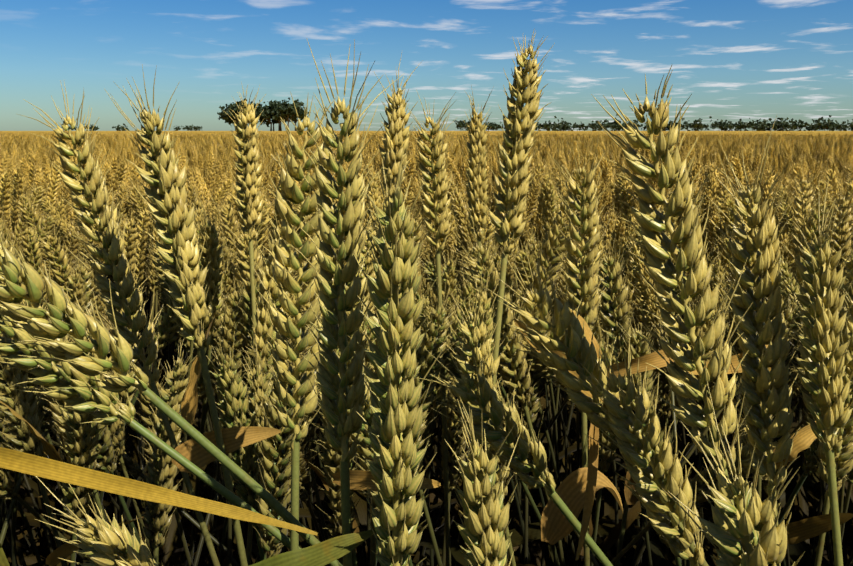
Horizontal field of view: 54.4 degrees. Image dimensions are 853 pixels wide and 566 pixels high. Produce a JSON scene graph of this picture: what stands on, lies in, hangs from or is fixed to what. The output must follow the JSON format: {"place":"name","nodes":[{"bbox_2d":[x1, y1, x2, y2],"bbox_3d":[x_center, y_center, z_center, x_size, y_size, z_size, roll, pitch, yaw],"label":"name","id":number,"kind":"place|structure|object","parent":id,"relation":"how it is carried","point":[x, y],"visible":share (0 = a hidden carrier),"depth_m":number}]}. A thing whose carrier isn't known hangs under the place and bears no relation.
{"place":"outdoors","nodes":[
{"label":"outdoors","id":0,"kind":"place"},
{"bbox_2d":[0,31,852,565],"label":"wheat","id":1,"kind":"object","parent":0,"point":[748,531],"visible":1,"depth_m":0.24},
{"bbox_2d":[0,131,852,141],"bbox_3d":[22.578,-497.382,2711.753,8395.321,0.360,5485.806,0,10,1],"label":"wheat field","id":2,"kind":"structure","parent":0,"point":[740,133],"depth_m":72.63},
{"bbox_2d":[0,0,852,130],"label":"sky","id":3,"kind":"structure","parent":0,"point":[754,60]},
{"label":"ground","id":4,"kind":"structure","parent":0,"visible":0},
{"bbox_2d":[62,97,852,130],"bbox_3d":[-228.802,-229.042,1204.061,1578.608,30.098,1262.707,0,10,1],"label":"trees","id":5,"kind":"object","parent":4,"relation":"on","point":[274,110],"visible":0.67,"depth_m":895.92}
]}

